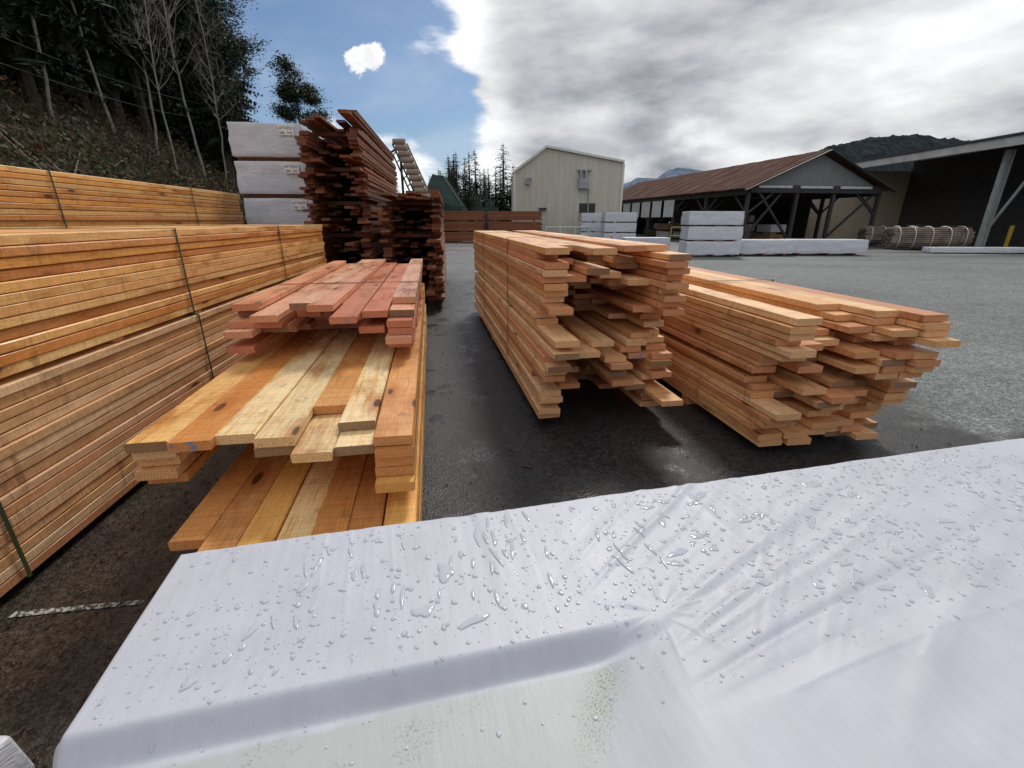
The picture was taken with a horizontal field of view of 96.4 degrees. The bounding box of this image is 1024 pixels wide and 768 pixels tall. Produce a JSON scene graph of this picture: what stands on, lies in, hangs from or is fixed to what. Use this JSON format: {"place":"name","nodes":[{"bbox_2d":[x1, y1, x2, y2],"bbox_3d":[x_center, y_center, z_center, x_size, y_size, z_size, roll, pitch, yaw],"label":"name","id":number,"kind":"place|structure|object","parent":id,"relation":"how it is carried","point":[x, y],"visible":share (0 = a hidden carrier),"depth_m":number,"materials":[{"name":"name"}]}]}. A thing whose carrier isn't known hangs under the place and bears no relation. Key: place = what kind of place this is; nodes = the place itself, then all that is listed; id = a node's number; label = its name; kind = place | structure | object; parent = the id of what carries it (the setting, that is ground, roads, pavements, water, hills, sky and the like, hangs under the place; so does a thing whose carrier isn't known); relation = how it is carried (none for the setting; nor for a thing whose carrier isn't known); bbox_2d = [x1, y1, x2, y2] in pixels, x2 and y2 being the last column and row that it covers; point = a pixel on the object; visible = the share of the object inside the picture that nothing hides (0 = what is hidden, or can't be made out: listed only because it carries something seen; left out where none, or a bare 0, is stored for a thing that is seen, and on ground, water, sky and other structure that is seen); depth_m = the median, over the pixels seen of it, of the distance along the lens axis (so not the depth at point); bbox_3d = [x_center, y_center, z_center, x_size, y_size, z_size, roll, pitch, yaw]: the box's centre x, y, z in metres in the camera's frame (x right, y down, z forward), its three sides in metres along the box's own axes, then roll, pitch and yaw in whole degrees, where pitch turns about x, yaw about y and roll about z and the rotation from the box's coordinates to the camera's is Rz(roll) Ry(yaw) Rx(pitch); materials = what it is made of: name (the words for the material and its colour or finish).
{"place":"outdoors","nodes":[
{"label":"outdoors","id":0,"kind":"place"},
{"bbox_2d":[0,81,245,223],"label":"hillside terrain","id":1,"kind":"structure","parent":0,"point":[43,128],"depth_m":19.41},
{"bbox_2d":[29,12,54,117],"bbox_3d":[-19.216,-18.104,17.267,4.592,15.254,4.950,6,21,16],"label":"bare alder tree","id":2,"kind":"object","parent":1,"relation":"on","point":[48,98],"visible":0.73,"depth_m":19.01,"materials":[{"name":"grey plant"}]},
{"bbox_2d":[59,0,116,135],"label":"bare alder tree","id":3,"kind":"object","parent":1,"relation":"on","point":[97,83],"visible":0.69,"depth_m":21.17,"materials":[{"name":"grey plant"}]},
{"bbox_2d":[0,66,247,224],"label":"hillside brush","id":4,"kind":"object","parent":1,"relation":"on","point":[220,184],"visible":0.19,"depth_m":20.44,"materials":[{"name":"green plant"}]},
{"bbox_2d":[0,36,251,167],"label":"power lines","id":5,"kind":"object","parent":1,"relation":"on","point":[98,74],"visible":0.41,"depth_m":20.60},
{"bbox_2d":[0,0,270,190],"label":"hillside forest","id":6,"kind":"object","parent":1,"relation":"on","point":[62,39],"visible":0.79,"depth_m":26.11,"materials":[{"name":"green plant"}]},
{"bbox_2d":[111,0,167,155],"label":"bare alder tree","id":7,"kind":"object","parent":1,"relation":"on","point":[152,111],"visible":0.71,"depth_m":24.95,"materials":[{"name":"grey plant"}]},
{"bbox_2d":[100,0,184,182],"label":"bare alder tree","id":8,"kind":"object","parent":1,"relation":"on","point":[157,87],"visible":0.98,"depth_m":22.63,"materials":[{"name":"grey plant"}]},
{"bbox_2d":[123,0,214,179],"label":"bare alder tree","id":9,"kind":"object","parent":1,"relation":"on","point":[182,93],"visible":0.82,"depth_m":25.79,"materials":[{"name":"grey plant"}]},
{"bbox_2d":[172,0,261,188],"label":"bare alder tree","id":10,"kind":"object","parent":1,"relation":"on","point":[213,92],"visible":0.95,"depth_m":28.67,"materials":[{"name":"grey plant"}]},
{"bbox_2d":[189,1,251,173],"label":"bare alder tree","id":11,"kind":"object","parent":1,"relation":"on","point":[219,76],"visible":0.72,"depth_m":31.57,"materials":[{"name":"plant"}]},
{"bbox_2d":[261,49,336,137],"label":"evergreen tree","id":12,"kind":"object","parent":1,"relation":"on","point":[291,94],"visible":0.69,"depth_m":40.29,"materials":[{"name":"green plant"}]},
{"bbox_2d":[0,222,1023,767],"bbox_3d":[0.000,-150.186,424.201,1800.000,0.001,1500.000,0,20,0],"label":"asphalt ground","id":13,"kind":"structure","parent":0,"point":[968,390],"depth_m":3.50,"materials":[{"name":"grey asphalt"}]},
{"bbox_2d":[0,736,34,767],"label":"wrapped lumber bundle","id":14,"kind":"object","parent":13,"relation":"on","point":[12,754],"visible":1,"depth_m":1.21,"materials":[{"name":"white plastic"}]},
{"bbox_2d":[8,600,143,617],"bbox_3d":[-1.896,0.978,2.002,0.519,0.001,0.035,-3,20,-8],"label":"painted line","id":15,"kind":"object","parent":13,"relation":"on","point":[58,610],"visible":1,"depth_m":2.00,"materials":[{"name":"paint"}]},
{"bbox_2d":[0,165,243,228],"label":"lumber stack","id":16,"kind":"object","parent":13,"relation":"on","point":[34,199],"visible":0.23,"depth_m":5.14,"materials":[{"name":"orange wood"}]},
{"bbox_2d":[0,271,308,597],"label":"lumber stack","id":17,"kind":"object","parent":13,"relation":"on","point":[71,425],"visible":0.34,"depth_m":2.46,"materials":[{"name":"brown wood"}]},
{"bbox_2d":[0,225,326,378],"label":"lumber stack","id":18,"kind":"object","parent":17,"relation":"on","point":[64,292],"visible":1,"depth_m":2.79,"materials":[{"name":"brown wood"}]},
{"bbox_2d":[168,304,426,551],"bbox_3d":[-1.298,-0.056,4.286,0.958,0.417,5.702,-3,20,-9],"label":"lumber stack","id":19,"kind":"object","parent":13,"relation":"on","point":[250,498],"visible":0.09,"depth_m":2.04,"materials":[{"name":"brown wood"}]},
{"bbox_2d":[123,283,424,492],"bbox_3d":[-1.429,-0.446,4.276,1.178,0.319,5.214,-3,20,-9],"label":"lumber stack","id":20,"kind":"object","parent":19,"relation":"on","point":[307,396],"visible":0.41,"depth_m":2.23,"materials":[{"name":"brown wood"}]},
{"bbox_2d":[223,259,422,353],"bbox_3d":[-1.528,-0.946,4.661,1.187,0.354,3.939,-3,20,-9],"label":"lumber stack","id":21,"kind":"object","parent":20,"relation":"on","point":[371,295],"visible":1,"depth_m":3.26,"materials":[{"name":"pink wood"}]},
{"bbox_2d":[294,109,399,263],"bbox_3d":[-3.546,-4.004,10.918,1.180,3.318,6.846,-3,20,-7],"label":"lumber stack","id":22,"kind":"object","parent":13,"relation":"on","point":[354,157],"visible":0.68,"depth_m":8.97,"materials":[{"name":"red wood"}]},
{"bbox_2d":[376,190,446,301],"bbox_3d":[-2.201,-3.392,11.050,1.162,2.078,6.849,-3,20,-7],"label":"lumber stack","id":23,"kind":"object","parent":13,"relation":"on","point":[414,219],"visible":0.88,"depth_m":9.16,"materials":[{"name":"red wood"}]},
{"bbox_2d":[391,139,497,231],"bbox_3d":[-5.167,-14.682,35.521,6.425,6.898,10.460,6,20,16],"label":"mill conveyor","id":24,"kind":"object","parent":13,"relation":"on","point":[451,197],"visible":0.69,"depth_m":35.88,"materials":[{"name":"metal"}]},
{"bbox_2d":[395,145,515,231],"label":"distant tree row","id":25,"kind":"object","parent":13,"relation":"on","point":[467,196],"visible":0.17,"depth_m":61.11,"materials":[{"name":"green plant"}]},
{"bbox_2d":[443,211,485,242],"bbox_3d":[-4.051,-12.058,35.089,4.098,2.248,1.200,0,20,0],"label":"lumber stack","id":26,"kind":"object","parent":13,"relation":"on","point":[460,226],"visible":0.62,"depth_m":34.49,"materials":[{"name":"brown wood"}]},
{"bbox_2d":[0,346,950,766],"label":"bark debris","id":27,"kind":"object","parent":13,"relation":"on","point":[154,578],"visible":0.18,"depth_m":2.08,"materials":[{"name":"brown wood"}]},
{"bbox_2d":[486,211,542,230],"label":"lumber stack","id":28,"kind":"object","parent":13,"relation":"on","point":[512,215],"visible":0.62,"depth_m":35.02,"materials":[{"name":"brown wood"}]},
{"bbox_2d":[53,438,1023,767],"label":"wrapped lumber bundle","id":29,"kind":"object","parent":13,"relation":"on","point":[859,614],"visible":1,"depth_m":0.93,"materials":[{"name":"white plastic"}]},
{"bbox_2d":[512,148,622,234],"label":"walls","id":30,"kind":"structure","parent":13,"relation":"on","point":[554,190],"depth_m":36.90,"materials":[{"name":"beige metal"}]},
{"bbox_2d":[526,169,591,231],"bbox_3d":[3.704,-14.452,37.101,5.200,5.400,0.480,0,20,-1],"label":"wall equipment","id":31,"kind":"object","parent":30,"relation":"attached to","point":[583,183],"depth_m":36.35,"materials":[{"name":"paint"}]},
{"bbox_2d":[512,145,624,231],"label":"roof trim","id":32,"kind":"structure","parent":30,"relation":"attached to","point":[566,150],"depth_m":36.04,"materials":[{"name":"white metal"}]},
{"bbox_2d":[539,203,613,232],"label":"openings","id":33,"kind":"object","parent":30,"relation":"in","point":[583,208],"visible":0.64,"depth_m":37.39,"materials":[{"name":"glass"}]},
{"bbox_2d":[545,227,589,235],"bbox_3d":[4.276,-11.507,35.180,3.448,1.148,0.097,0,20,0],"label":"pipe fence","id":34,"kind":"object","parent":13,"relation":"on","point":[570,227],"visible":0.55,"depth_m":34.97,"materials":[{"name":"grey metal"}]},
{"bbox_2d":[473,230,691,418],"bbox_3d":[0.336,-1.157,5.844,1.143,1.438,5.552,-3,20,-10],"label":"lumber stack","id":35,"kind":"object","parent":13,"relation":"on","point":[557,312],"visible":1,"depth_m":3.83,"materials":[{"name":"beige wood"}]},
{"bbox_2d":[578,232,603,236],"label":"wrapped lumber bundle","id":36,"kind":"object","parent":13,"relation":"on","point":[594,234],"visible":0.38,"depth_m":35.20,"materials":[{"name":"white plastic"}]},
{"bbox_2d":[579,223,600,231],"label":"wrapped lumber bundle","id":37,"kind":"object","parent":36,"relation":"on","point":[594,227],"visible":0.67,"depth_m":35.03,"materials":[{"name":"white plastic"}]},
{"bbox_2d":[579,213,604,222],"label":"wrapped lumber bundle","id":38,"kind":"object","parent":37,"relation":"on","point":[589,217],"visible":0.73,"depth_m":34.81,"materials":[{"name":"white plastic"}]},
{"bbox_2d":[600,233,635,239],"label":"wrapped lumber bundle","id":39,"kind":"object","parent":13,"relation":"on","point":[618,236],"visible":0.54,"depth_m":32.87,"materials":[{"name":"white plastic"}]},
{"bbox_2d":[601,223,636,232],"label":"wrapped lumber bundle","id":40,"kind":"object","parent":39,"relation":"on","point":[618,227],"visible":0.91,"depth_m":32.70,"materials":[{"name":"white plastic"}]},
{"bbox_2d":[601,212,636,222],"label":"wrapped lumber bundle","id":41,"kind":"object","parent":40,"relation":"on","point":[619,217],"visible":1,"depth_m":32.46,"materials":[{"name":"white plastic"}]},
{"bbox_2d":[621,237,669,249],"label":"wrapped lumber bundle","id":42,"kind":"object","parent":13,"relation":"on","point":[662,240],"visible":0.48,"depth_m":24.30,"materials":[{"name":"white plastic"}]},
{"bbox_2d":[678,240,740,255],"bbox_3d":[9.299,-6.428,21.637,2.465,0.655,1.216,1,20,3],"label":"wrapped lumber bundle","id":43,"kind":"object","parent":13,"relation":"on","point":[713,248],"visible":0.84,"depth_m":21.08,"materials":[{"name":"white plastic"}]},
{"bbox_2d":[680,226,742,241],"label":"wrapped lumber bundle","id":44,"kind":"object","parent":43,"relation":"on","point":[713,233],"visible":0.94,"depth_m":20.86,"materials":[{"name":"white plastic"}]},
{"bbox_2d":[681,211,744,226],"bbox_3d":[9.262,-7.651,21.198,2.465,0.654,1.225,1,20,3],"label":"wrapped lumber bundle","id":45,"kind":"object","parent":44,"relation":"on","point":[714,218],"visible":1,"depth_m":20.64,"materials":[{"name":"white plastic"}]},
{"bbox_2d":[621,149,896,240],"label":"open sided shed","id":46,"kind":"structure","parent":13,"relation":"on","point":[772,198],"depth_m":33.99,"materials":[{"name":"metal"}]},
{"bbox_2d":[736,239,794,254],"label":"wrapped lumber bundle","id":47,"kind":"object","parent":13,"relation":"on","point":[768,246],"visible":0.82,"depth_m":21.64,"materials":[{"name":"white plastic"}]},
{"bbox_2d":[655,266,960,446],"bbox_3d":[1.921,-0.818,5.488,1.180,1.040,5.368,-3,20,-9],"label":"lumber stack","id":48,"kind":"object","parent":13,"relation":"on","point":[760,362],"visible":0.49,"depth_m":3.34,"materials":[{"name":"beige wood"}]},
{"bbox_2d":[786,239,868,254],"bbox_3d":[15.224,-6.749,22.475,3.631,0.696,1.230,1,20,2],"label":"wrapped lumber bundle","id":49,"kind":"object","parent":13,"relation":"on","point":[841,246],"visible":0.86,"depth_m":21.91,"materials":[{"name":"white plastic"}]},
{"bbox_2d":[857,226,902,245],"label":"stake bundle","id":50,"kind":"object","parent":13,"relation":"on","point":[872,235],"visible":0.3,"depth_m":29.88,"materials":[{"name":"brown wood"}]},
{"bbox_2d":[804,132,1023,246],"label":"open front warehouse","id":51,"kind":"structure","parent":13,"relation":"on","point":[977,186],"depth_m":33.38,"materials":[{"name":"metal"}]},
{"bbox_2d":[881,226,959,248],"bbox_3d":[23.556,-8.463,26.544,3.057,1.303,2.059,8,21,21],"label":"stake bundle","id":52,"kind":"object","parent":13,"relation":"on","point":[909,238],"visible":0.95,"depth_m":25.89,"materials":[{"name":"brown wood"}]},
{"bbox_2d":[903,226,975,246],"bbox_3d":[25.655,-8.901,27.768,3.059,1.303,2.059,8,21,21],"label":"stake bundle","id":53,"kind":"object","parent":13,"relation":"on","point":[966,237],"visible":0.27,"depth_m":26.64,"materials":[{"name":"brown wood"}]},
{"bbox_2d":[921,247,1023,253],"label":"wrapped lumber bundle","id":54,"kind":"object","parent":13,"relation":"on","point":[983,250],"visible":0.98,"depth_m":23.16,"materials":[{"name":"white plastic"}]},
{"bbox_2d":[218,0,1023,205],"label":"sky","id":55,"kind":"structure","parent":0,"point":[657,87],"materials":[{"name":"grey"}]},
{"bbox_2d":[623,167,702,188],"bbox_3d":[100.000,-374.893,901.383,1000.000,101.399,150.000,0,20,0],"label":"distant hills","id":56,"kind":"structure","parent":0,"point":[678,171],"depth_m":904.90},
{"bbox_2d":[819,134,969,170],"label":"forested hill","id":57,"kind":"structure","parent":0,"point":[869,147],"depth_m":390.44,"materials":[{"name":"green plant"}]},
{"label":"wrapped lumber bundle","id":58,"kind":"object","parent":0,"visible":0},
{"bbox_2d":[244,198,341,224],"bbox_3d":[-4.934,-4.195,11.443,1.348,0.644,5.050,-3,20,-7],"label":"wrapped lumber bundle","id":59,"kind":"object","parent":58,"relation":"on","point":[273,211],"visible":0.41,"depth_m":9.09,"materials":[{"name":"white plastic"}]},
{"bbox_2d":[234,161,329,197],"bbox_3d":[-4.975,-4.805,11.203,1.345,0.645,5.047,-3,20,-7],"label":"wrapped lumber bundle","id":60,"kind":"object","parent":59,"relation":"on","point":[268,179],"visible":0.51,"depth_m":8.88,"materials":[{"name":"white plastic"}]},
{"bbox_2d":[226,122,322,161],"bbox_3d":[-4.969,-5.419,10.974,1.346,0.645,5.053,-3,20,-7],"label":"wrapped lumber bundle","id":61,"kind":"object","parent":60,"relation":"on","point":[252,141],"visible":0.49,"depth_m":8.65,"materials":[{"name":"white plastic"}]}
]}

